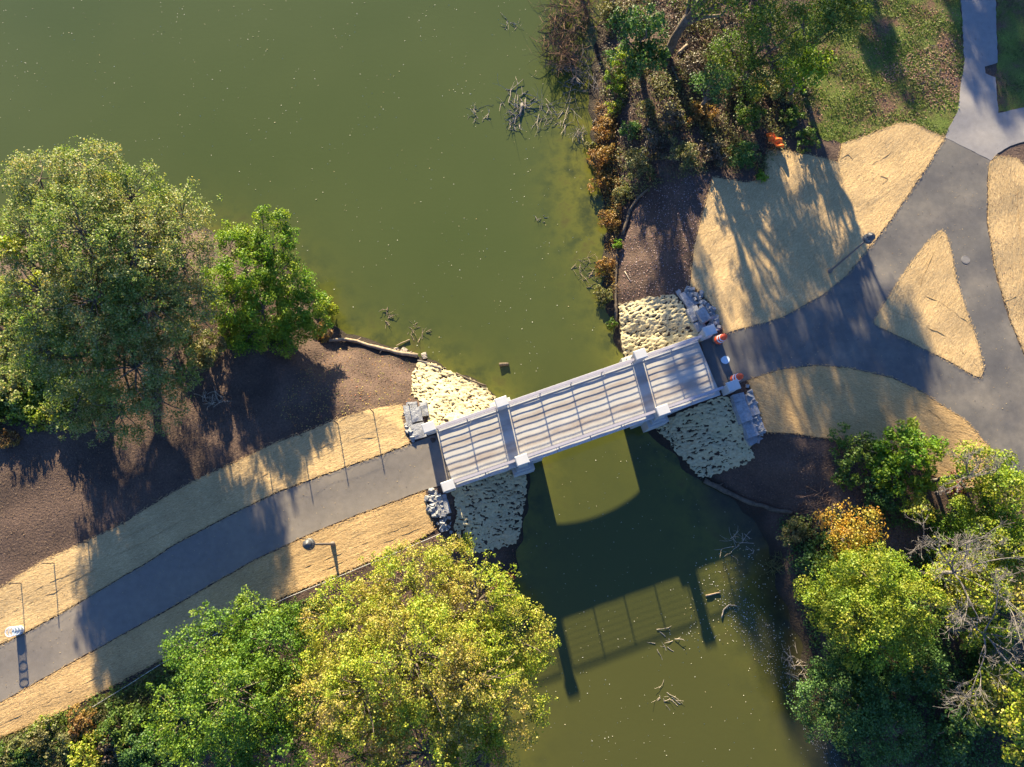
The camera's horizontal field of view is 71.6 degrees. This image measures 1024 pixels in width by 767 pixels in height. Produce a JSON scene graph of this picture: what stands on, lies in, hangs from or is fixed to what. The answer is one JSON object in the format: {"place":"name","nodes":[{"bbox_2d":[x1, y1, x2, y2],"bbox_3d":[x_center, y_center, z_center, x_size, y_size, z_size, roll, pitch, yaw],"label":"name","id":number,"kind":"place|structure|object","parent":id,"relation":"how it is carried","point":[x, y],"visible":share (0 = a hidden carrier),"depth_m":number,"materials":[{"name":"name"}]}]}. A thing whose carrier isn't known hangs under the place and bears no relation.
{"place":"outdoors","nodes":[
{"label":"outdoors","id":0,"kind":"place"},
{"bbox_2d":[0,435,450,701],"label":"path","id":1,"kind":"structure","parent":0,"point":[145,595],"depth_m":45.65,"materials":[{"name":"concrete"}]},
{"bbox_2d":[0,0,841,766],"bbox_3d":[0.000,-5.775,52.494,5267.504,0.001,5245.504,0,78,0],"label":"water","id":2,"kind":"structure","parent":0,"point":[420,172],"depth_m":53.87,"materials":[{"name":"liquid"}]},
{"bbox_2d":[522,16,597,80],"bbox_3d":[4.025,-26.625,56.035,6.407,3.214,5.899,0,78,0],"label":"brush pile","id":3,"kind":"object","parent":2,"relation":"in","point":[564,54],"visible":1,"depth_m":56.46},
{"bbox_2d":[530,0,610,42],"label":"brush pile","id":4,"kind":"object","parent":2,"relation":"in","point":[577,8],"visible":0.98,"depth_m":57.15,"materials":[{"name":"wood"}]},
{"bbox_2d":[0,0,1023,766],"bbox_3d":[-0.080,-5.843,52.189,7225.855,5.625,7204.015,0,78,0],"label":"ground","id":5,"kind":"structure","parent":0,"point":[230,378],"depth_m":47.64,"materials":[{"name":"soil"}]},
{"bbox_2d":[0,428,22,448],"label":"weed clump","id":6,"kind":"object","parent":5,"relation":"on","point":[4,433],"visible":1,"depth_m":47.00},
{"bbox_2d":[0,386,32,430],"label":"shrub","id":7,"kind":"object","parent":5,"relation":"on","point":[4,411],"visible":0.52,"depth_m":47.26,"materials":[{"name":"green plant"}]},
{"bbox_2d":[0,740,34,766],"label":"weed clump","id":8,"kind":"object","parent":5,"relation":"on","point":[19,755],"visible":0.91,"depth_m":42.41,"materials":[{"name":"green plant"}]},
{"bbox_2d":[0,308,36,372],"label":"shrub","id":9,"kind":"object","parent":5,"relation":"on","point":[3,338],"visible":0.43,"depth_m":47.48,"materials":[{"name":"green plant"}]},
{"bbox_2d":[0,274,37,326],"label":"shrub","id":10,"kind":"object","parent":5,"relation":"on","point":[8,304],"visible":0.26,"depth_m":48.33,"materials":[{"name":"green plant"}]},
{"bbox_2d":[0,724,50,766],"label":"weed clump","id":11,"kind":"object","parent":5,"relation":"on","point":[32,744],"visible":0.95,"depth_m":42.53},
{"bbox_2d":[0,350,53,419],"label":"shrub","id":12,"kind":"object","parent":5,"relation":"on","point":[15,395],"visible":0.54,"depth_m":46.87,"materials":[{"name":"green plant"}]},
{"bbox_2d":[6,384,63,433],"bbox_3d":[-31.392,1.478,47.150,3.431,1.436,3.715,40,81,8],"label":"shrub","id":13,"kind":"object","parent":5,"relation":"on","point":[35,415],"visible":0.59,"depth_m":46.91,"materials":[{"name":"green plant"}]},
{"bbox_2d":[0,233,88,296],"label":"broadleaf tree","id":14,"kind":"object","parent":5,"relation":"on","point":[14,250],"visible":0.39,"depth_m":41.77,"materials":[{"name":"green plant"}]},
{"bbox_2d":[23,354,92,411],"bbox_3d":[-30.398,-0.219,47.403,4.273,1.752,4.540,0,78,0],"label":"shrub","id":15,"kind":"object","parent":5,"relation":"on","point":[42,392],"visible":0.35,"depth_m":46.95,"materials":[{"name":"green plant"}]},
{"bbox_2d":[34,714,90,766],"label":"weed clump","id":16,"kind":"object","parent":5,"relation":"on","point":[63,748],"visible":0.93,"depth_m":42.77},
{"bbox_2d":[51,376,109,432],"bbox_3d":[-28.600,1.389,47.013,4.054,1.751,3.805,-13,78,-3],"label":"shrub","id":17,"kind":"object","parent":5,"relation":"on","point":[68,409],"visible":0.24,"depth_m":46.65,"materials":[{"name":"green plant"}]},
{"bbox_2d":[66,703,97,741],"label":"weed clump","id":18,"kind":"object","parent":5,"relation":"on","point":[81,716],"visible":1,"depth_m":42.89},
{"bbox_2d":[66,728,106,766],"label":"weed clump","id":19,"kind":"object","parent":5,"relation":"on","point":[77,758],"visible":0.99,"depth_m":42.39,"materials":[{"name":"yellow plant"}]},
{"bbox_2d":[0,661,196,766],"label":"grass","id":20,"kind":"structure","parent":5,"relation":"on","point":[104,714],"depth_m":43.37,"materials":[{"name":"plant"}]},
{"bbox_2d":[96,735,124,765],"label":"weed clump","id":21,"kind":"object","parent":5,"relation":"on","point":[106,748],"visible":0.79,"depth_m":42.61,"materials":[{"name":"grey plant"}]},
{"bbox_2d":[0,133,225,449],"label":"broadleaf tree","id":22,"kind":"object","parent":5,"relation":"on","point":[112,291],"visible":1,"depth_m":42.71,"materials":[{"name":"green plant"}]},
{"bbox_2d":[94,696,151,756],"bbox_3d":[-23.478,20.611,42.790,3.221,1.729,3.278,18,78,4],"label":"weed clump","id":23,"kind":"object","parent":5,"relation":"on","point":[128,728],"visible":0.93,"depth_m":42.71,"materials":[{"name":"green plant"}]},
{"bbox_2d":[117,728,178,766],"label":"weed clump","id":24,"kind":"object","parent":5,"relation":"on","point":[136,760],"visible":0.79,"depth_m":42.15,"materials":[{"name":"green plant"}]},
{"bbox_2d":[154,668,191,711],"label":"weed clump","id":25,"kind":"object","parent":5,"relation":"on","point":[167,686],"visible":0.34,"depth_m":43.41,"materials":[{"name":"green plant"}]},
{"bbox_2d":[20,595,356,766],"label":"undergrowth","id":26,"kind":"object","parent":5,"relation":"on","point":[141,695],"visible":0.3,"depth_m":43.63,"materials":[{"name":"green plant"}]},
{"bbox_2d":[0,348,406,570],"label":"soil chips","id":27,"kind":"object","parent":5,"relation":"on","point":[169,447],"visible":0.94,"depth_m":47.10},
{"bbox_2d":[0,402,410,646],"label":"straw mat","id":28,"kind":"object","parent":5,"relation":"on","point":[110,555],"visible":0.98,"depth_m":46.21,"materials":[{"name":"wicker"}]},
{"bbox_2d":[184,328,229,371],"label":"weed clump","id":29,"kind":"object","parent":5,"relation":"on","point":[221,345],"visible":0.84,"depth_m":47.34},
{"bbox_2d":[0,491,436,737],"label":"straw mat","id":30,"kind":"object","parent":5,"relation":"on","point":[82,678],"visible":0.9,"depth_m":45.07,"materials":[{"name":"wicker"}]},
{"bbox_2d":[134,584,334,766],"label":"broadleaf tree","id":31,"kind":"object","parent":5,"relation":"on","point":[238,733],"visible":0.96,"depth_m":38.87,"materials":[{"name":"green plant"}]},
{"bbox_2d":[198,204,333,359],"bbox_3d":[-17.023,-6.206,48.345,8.374,6.542,9.364,-22,78,-5],"label":"broadleaf tree","id":32,"kind":"object","parent":5,"relation":"on","point":[278,294],"visible":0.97,"depth_m":47.07,"materials":[{"name":"green plant"}]},
{"bbox_2d":[276,348,412,426],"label":"fallen leaves","id":33,"kind":"object","parent":5,"relation":"on","point":[339,388],"visible":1,"depth_m":48.41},
{"bbox_2d":[329,337,417,357],"bbox_3d":[-10.004,-2.720,51.393,6.521,0.790,0.894,12,78,3],"label":"driftwood log","id":34,"kind":"object","parent":5,"relation":"on","point":[402,353],"visible":1,"depth_m":51.37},
{"bbox_2d":[403,401,428,442],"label":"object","id":35,"kind":"structure","parent":5,"relation":"on","point":[414,414],"depth_m":47.49,"materials":[{"name":"stone"}]},
{"bbox_2d":[272,533,561,766],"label":"broadleaf tree","id":36,"kind":"object","parent":5,"relation":"on","point":[424,666],"visible":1,"depth_m":38.22,"materials":[{"name":"green plant"}]},
{"bbox_2d":[424,488,452,533],"bbox_3d":[-4.663,8.474,47.033,1.837,2.345,3.211,-12,78,-3],"label":"rock pile","id":37,"kind":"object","parent":5,"relation":"on","point":[438,506],"depth_m":46.14,"materials":[{"name":"stone"}]},
{"bbox_2d":[411,362,495,426],"bbox_3d":[-4.432,0.169,49.710,5.024,2.989,5.911,-32,79,-7],"label":"riprap","id":38,"kind":"object","parent":5,"relation":"on","point":[440,397],"visible":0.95,"depth_m":50.11,"materials":[{"name":"stone"}]},
{"bbox_2d":[451,470,526,552],"bbox_3d":[-1.522,8.419,47.784,5.196,3.094,6.039,0,78,0],"label":"riprap","id":39,"kind":"object","parent":5,"relation":"on","point":[509,535],"visible":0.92,"depth_m":47.95,"materials":[{"name":"stone"}]},
{"bbox_2d":[544,43,611,109],"bbox_3d":[5.892,-24.626,56.340,5.479,2.220,5.289,-30,79,-6],"label":"brush pile","id":40,"kind":"object","parent":5,"relation":"on","point":[575,77],"visible":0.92,"depth_m":56.33,"materials":[{"name":"brown wood"}]},
{"bbox_2d":[421,324,740,492],"bbox_3d":[4.571,2.020,48.739,20.560,5.158,5.200,-19,78,-4],"label":"footbridge","id":41,"kind":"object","parent":5,"relation":"on","point":[642,388],"visible":1,"depth_m":47.52,"materials":[{"name":"concrete"}]},
{"bbox_2d":[587,170,613,193],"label":"weed clump","id":42,"kind":"object","parent":5,"relation":"on","point":[600,179],"visible":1,"depth_m":53.95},
{"bbox_2d":[587,143,614,170],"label":"shrub","id":43,"kind":"object","parent":5,"relation":"on","point":[601,157],"visible":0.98,"depth_m":53.92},
{"bbox_2d":[590,114,619,140],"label":"weed clump","id":44,"kind":"object","parent":5,"relation":"on","point":[608,130],"visible":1,"depth_m":54.49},
{"bbox_2d":[592,101,624,299],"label":"undergrowth","id":45,"kind":"object","parent":5,"relation":"on","point":[617,208],"visible":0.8,"depth_m":54.01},
{"bbox_2d":[596,0,621,22],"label":"shrub","id":46,"kind":"object","parent":5,"relation":"on","point":[610,7],"visible":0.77,"depth_m":56.52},
{"bbox_2d":[597,208,621,230],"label":"weed clump","id":47,"kind":"object","parent":5,"relation":"on","point":[609,219],"visible":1,"depth_m":53.18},
{"bbox_2d":[604,70,627,97],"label":"shrub","id":48,"kind":"object","parent":5,"relation":"on","point":[617,86],"visible":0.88,"depth_m":54.35,"materials":[{"name":"green plant"}]},
{"bbox_2d":[602,0,670,79],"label":"broadleaf tree","id":49,"kind":"object","parent":5,"relation":"on","point":[632,24],"visible":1,"depth_m":50.22,"materials":[{"name":"green plant"}]},
{"bbox_2d":[622,146,657,179],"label":"shrub","id":50,"kind":"object","parent":5,"relation":"on","point":[641,164],"visible":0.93,"depth_m":52.19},
{"bbox_2d":[641,131,667,160],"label":"weed clump","id":51,"kind":"object","parent":5,"relation":"on","point":[654,141],"visible":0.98,"depth_m":51.85,"materials":[{"name":"grey plant"}]},
{"bbox_2d":[618,294,701,356],"bbox_3d":[10.466,-4.013,50.586,5.366,3.121,4.547,0,78,0],"label":"riprap","id":52,"kind":"object","parent":5,"relation":"on","point":[682,320],"visible":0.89,"depth_m":50.52,"materials":[{"name":"stone"}]},
{"bbox_2d":[620,174,709,299],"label":"fallen leaves","id":53,"kind":"object","parent":5,"relation":"on","point":[664,240],"visible":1,"depth_m":51.24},
{"bbox_2d":[657,100,684,127],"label":"weed clump","id":54,"kind":"object","parent":5,"relation":"on","point":[673,116],"visible":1,"depth_m":51.70,"materials":[{"name":"grey plant"}]},
{"bbox_2d":[665,137,699,170],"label":"shrub","id":55,"kind":"object","parent":5,"relation":"on","point":[679,151],"visible":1,"depth_m":50.85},
{"bbox_2d":[677,49,710,78],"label":"weed clump","id":56,"kind":"object","parent":5,"relation":"on","point":[697,62],"visible":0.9,"depth_m":52.42,"materials":[{"name":"brown plant"}]},
{"bbox_2d":[676,286,720,332],"bbox_3d":[13.049,-5.083,49.782,1.963,2.242,3.940,-23,79,-5],"label":"rock pile","id":57,"kind":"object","parent":5,"relation":"on","point":[703,314],"depth_m":49.01,"materials":[{"name":"stone"}]},
{"bbox_2d":[601,0,804,184],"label":"fallen leaves","id":58,"kind":"object","parent":5,"relation":"on","point":[674,28],"visible":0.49,"depth_m":53.17,"materials":[{"name":"plant"}]},
{"bbox_2d":[687,100,719,131],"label":"weed clump","id":59,"kind":"object","parent":5,"relation":"on","point":[700,111],"visible":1,"depth_m":51.90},
{"bbox_2d":[655,396,754,478],"bbox_3d":[13.235,3.927,48.844,5.329,2.990,5.027,-20,78,-4],"label":"riprap","id":60,"kind":"object","parent":5,"relation":"on","point":[685,449],"visible":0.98,"depth_m":48.91,"materials":[{"name":"stone"}]},
{"bbox_2d":[596,0,820,217],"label":"undergrowth","id":61,"kind":"object","parent":5,"relation":"on","point":[715,131],"visible":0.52,"depth_m":52.77,"materials":[{"name":"plant"}]},
{"bbox_2d":[688,60,733,108],"bbox_3d":[14.053,-20.638,50.157,3.361,5.230,3.468,0,78,0],"label":"broadleaf tree","id":62,"kind":"object","parent":5,"relation":"on","point":[718,78],"visible":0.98,"depth_m":49.11,"materials":[{"name":"green plant"}]},
{"bbox_2d":[697,137,730,167],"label":"shrub","id":63,"kind":"object","parent":5,"relation":"on","point":[712,148],"visible":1,"depth_m":50.97,"materials":[{"name":"grey plant"}]},
{"bbox_2d":[658,0,782,59],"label":"broadleaf tree","id":64,"kind":"object","parent":5,"relation":"on","point":[691,16],"visible":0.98,"depth_m":47.19,"materials":[{"name":"green plant"}]},
{"bbox_2d":[726,140,761,168],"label":"shrub","id":65,"kind":"object","parent":5,"relation":"on","point":[744,155],"visible":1,"depth_m":50.81,"materials":[{"name":"green plant"}]},
{"bbox_2d":[730,384,765,445],"bbox_3d":[15.931,2.194,48.218,1.710,2.137,4.040,-17,78,-4],"label":"rock pile","id":66,"kind":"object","parent":5,"relation":"on","point":[747,412],"depth_m":47.52,"materials":[{"name":"stone"}]},
{"bbox_2d":[703,478,792,514],"bbox_3d":[16.166,7.859,48.786,6.070,1.430,0.681,24,79,5],"label":"fallen log","id":67,"kind":"object","parent":5,"relation":"on","point":[719,487],"visible":1,"depth_m":49.02,"materials":[{"name":"brown wood"}]},
{"bbox_2d":[734,100,767,133],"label":"shrub","id":68,"kind":"object","parent":5,"relation":"on","point":[753,111],"visible":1,"depth_m":51.26,"materials":[{"name":"green plant"}]},
{"bbox_2d":[703,0,829,102],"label":"broadleaf tree","id":69,"kind":"object","parent":5,"relation":"on","point":[759,36],"visible":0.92,"depth_m":48.63,"materials":[{"name":"green plant"}]},
{"bbox_2d":[762,73,793,103],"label":"weed clump","id":70,"kind":"object","parent":5,"relation":"on","point":[789,99],"visible":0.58,"depth_m":52.12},
{"bbox_2d":[778,104,804,128],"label":"weed clump","id":71,"kind":"object","parent":5,"relation":"on","point":[791,114],"visible":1,"depth_m":51.92,"materials":[{"name":"green plant"}]},
{"bbox_2d":[775,515,816,548],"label":"shrub","id":72,"kind":"object","parent":5,"relation":"on","point":[794,523],"visible":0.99,"depth_m":47.28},
{"bbox_2d":[728,438,881,515],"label":"fallen leaves","id":73,"kind":"object","parent":5,"relation":"on","point":[792,475],"visible":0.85,"depth_m":47.47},
{"bbox_2d":[773,43,837,99],"bbox_3d":[20.541,-21.749,50.391,3.828,5.302,3.550,0,78,0],"label":"broadleaf tree","id":74,"kind":"object","parent":5,"relation":"on","point":[806,70],"visible":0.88,"depth_m":48.74,"materials":[{"name":"green plant"}]},
{"bbox_2d":[795,126,821,153],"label":"weed clump","id":75,"kind":"object","parent":5,"relation":"on","point":[810,133],"visible":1,"depth_m":51.56,"materials":[{"name":"green plant"}]},
{"bbox_2d":[795,537,836,589],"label":"shrub","id":76,"kind":"object","parent":5,"relation":"on","point":[809,554],"visible":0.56,"depth_m":46.41,"materials":[{"name":"green plant"}]},
{"bbox_2d":[688,121,945,333],"bbox_3d":[22.113,-12.492,50.819,22.672,0.256,11.530,-27,79,-6],"label":"straw mat","id":77,"kind":"object","parent":5,"relation":"on","point":[729,290],"visible":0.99,"depth_m":50.60,"materials":[{"name":"wicker"}]},
{"bbox_2d":[788,0,874,68],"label":"broadleaf tree","id":78,"kind":"object","parent":5,"relation":"on","point":[850,7],"visible":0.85,"depth_m":46.51,"materials":[{"name":"green plant"}]},
{"bbox_2d":[830,465,862,491],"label":"shrub","id":79,"kind":"object","parent":5,"relation":"on","point":[853,478],"visible":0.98,"depth_m":45.95,"materials":[{"name":"green plant"}]},
{"bbox_2d":[812,497,888,563],"bbox_3d":[21.067,9.347,44.550,4.330,5.069,4.004,-18,78,-4],"label":"autumn tree","id":80,"kind":"object","parent":5,"relation":"on","point":[857,536],"visible":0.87,"depth_m":43.35,"materials":[{"name":"orange plant"}]},
{"bbox_2d":[827,421,875,472],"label":"shrub","id":81,"kind":"object","parent":5,"relation":"on","point":[840,443],"visible":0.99,"depth_m":46.08,"materials":[{"name":"green plant"}]},
{"bbox_2d":[784,639,925,766],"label":"broadleaf tree","id":82,"kind":"object","parent":5,"relation":"on","point":[870,716],"visible":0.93,"depth_m":42.35,"materials":[{"name":"green plant"}]},
{"bbox_2d":[793,531,952,676],"bbox_3d":[21.291,13.113,43.003,8.016,7.091,8.290,0,78,0],"label":"broadleaf tree","id":83,"kind":"object","parent":5,"relation":"on","point":[853,593],"visible":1,"depth_m":41.02,"materials":[{"name":"green plant"}]},
{"bbox_2d":[747,364,1001,486],"bbox_3d":[24.269,2.186,47.670,17.553,0.450,6.252,16,78,3],"label":"straw mat","id":84,"kind":"object","parent":5,"relation":"on","point":[886,399],"visible":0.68,"depth_m":47.67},
{"bbox_2d":[862,474,900,514],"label":"shrub","id":85,"kind":"object","parent":5,"relation":"on","point":[880,499],"visible":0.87,"depth_m":45.59,"materials":[{"name":"green plant"}]},
{"bbox_2d":[772,503,1023,766],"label":"undergrowth","id":86,"kind":"object","parent":5,"relation":"on","point":[927,699],"visible":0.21,"depth_m":44.32,"materials":[{"name":"green plant"}]},
{"bbox_2d":[861,416,948,497],"bbox_3d":[25.241,4.716,45.515,5.187,3.243,5.346,0,78,0],"label":"shrub","id":87,"kind":"object","parent":5,"relation":"on","point":[910,435],"visible":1,"depth_m":45.30,"materials":[{"name":"green plant"}]},
{"bbox_2d":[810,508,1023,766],"bbox_3d":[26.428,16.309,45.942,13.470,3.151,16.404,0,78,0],"label":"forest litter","id":88,"kind":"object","parent":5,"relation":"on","point":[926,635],"visible":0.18,"depth_m":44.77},
{"bbox_2d":[899,491,936,525],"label":"shrub","id":89,"kind":"object","parent":5,"relation":"on","point":[917,507],"visible":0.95,"depth_m":44.86,"materials":[{"name":"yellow plant"}]},
{"bbox_2d":[874,230,984,377],"bbox_3d":[30.568,-5.856,49.353,8.157,0.246,9.189,31,79,6],"label":"straw mat","id":90,"kind":"object","parent":5,"relation":"on","point":[923,307],"visible":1,"depth_m":49.13,"materials":[{"name":"wicker"}]},
{"bbox_2d":[899,648,959,701],"bbox_3d":[25.484,17.691,43.251,3.438,2.066,3.073,0,78,0],"label":"shrub","id":91,"kind":"object","parent":5,"relation":"on","point":[932,679],"visible":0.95,"depth_m":42.80,"materials":[{"name":"green plant"}]},
{"bbox_2d":[922,534,967,592],"bbox_3d":[27.069,11.307,44.317,2.871,2.697,3.482,14,78,3],"label":"shrub","id":92,"kind":"object","parent":5,"relation":"on","point":[944,551],"visible":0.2,"depth_m":44.38,"materials":[{"name":"green plant"}]},
{"bbox_2d":[929,510,967,550],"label":"shrub","id":93,"kind":"object","parent":5,"relation":"on","point":[954,526],"visible":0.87,"depth_m":44.86,"materials":[{"name":"green plant"}]},
{"bbox_2d":[922,688,985,766],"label":"shrub","id":94,"kind":"object","parent":5,"relation":"on","point":[965,725],"visible":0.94,"depth_m":42.46,"materials":[{"name":"green plant"}]},
{"bbox_2d":[905,504,1023,647],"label":"dead tree","id":95,"kind":"object","parent":5,"relation":"on","point":[963,560],"visible":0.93,"depth_m":40.90,"materials":[{"name":"grey wood"}]},
{"bbox_2d":[920,544,1023,652],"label":"broadleaf tree","id":96,"kind":"object","parent":5,"relation":"on","point":[976,588],"visible":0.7,"depth_m":41.86,"materials":[{"name":"green plant"}]},
{"bbox_2d":[931,446,1012,494],"bbox_3d":[27.375,5.214,44.312,5.166,5.428,2.476,-26,79,-6],"label":"dead tree","id":97,"kind":"object","parent":5,"relation":"on","point":[976,462],"visible":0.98,"depth_m":42.66,"materials":[{"name":"brown wood"}]},
{"bbox_2d":[933,567,1023,727],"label":"dead tree","id":98,"kind":"object","parent":5,"relation":"on","point":[963,629],"visible":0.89,"depth_m":40.61,"materials":[{"name":"grey wood"}]},
{"bbox_2d":[938,439,1023,534],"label":"broadleaf tree","id":99,"kind":"object","parent":5,"relation":"on","point":[995,484],"visible":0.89,"depth_m":43.31,"materials":[{"name":"green plant"}]},
{"bbox_2d":[952,501,1023,581],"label":"broadleaf tree","id":100,"kind":"object","parent":5,"relation":"on","point":[1016,532],"visible":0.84,"depth_m":42.46,"materials":[{"name":"green plant"}]},
{"bbox_2d":[966,628,1014,685],"bbox_3d":[29.326,16.659,43.447,2.732,1.999,3.534,0,78,0],"label":"shrub","id":101,"kind":"object","parent":5,"relation":"on","point":[990,648],"visible":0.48,"depth_m":43.34,"materials":[{"name":"green plant"}]},
{"bbox_2d":[964,661,1023,765],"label":"broadleaf tree","id":102,"kind":"object","parent":5,"relation":"on","point":[1007,715],"visible":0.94,"depth_m":40.75,"materials":[{"name":"green plant"}]},
{"bbox_2d":[986,155,1023,352],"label":"straw mat","id":103,"kind":"object","parent":5,"relation":"on","point":[1003,177],"visible":1,"depth_m":50.46,"materials":[{"name":"wicker"}]},
{"bbox_2d":[700,138,1023,480],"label":"path","id":104,"kind":"structure","parent":0,"point":[958,170],"depth_m":48.88,"materials":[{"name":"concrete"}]},
{"bbox_2d":[773,0,964,142],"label":"lawn","id":105,"kind":"structure","parent":0,"point":[938,122],"depth_m":53.21,"materials":[{"name":"plant"}]},
{"bbox_2d":[789,0,962,138],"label":"fallen leaves","id":106,"kind":"object","parent":105,"relation":"on","point":[895,70],"visible":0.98,"depth_m":53.18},
{"bbox_2d":[880,37,958,109],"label":"fallen leaves","id":107,"kind":"object","parent":105,"relation":"on","point":[944,56],"visible":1,"depth_m":53.18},
{"bbox_2d":[945,0,1023,160],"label":"path","id":108,"kind":"structure","parent":0,"point":[981,126],"depth_m":52.71,"materials":[{"name":"concrete"}]},
{"bbox_2d":[995,0,1023,112],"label":"lawn","id":109,"kind":"structure","parent":0,"point":[1006,61],"depth_m":53.56,"materials":[{"name":"plant"}]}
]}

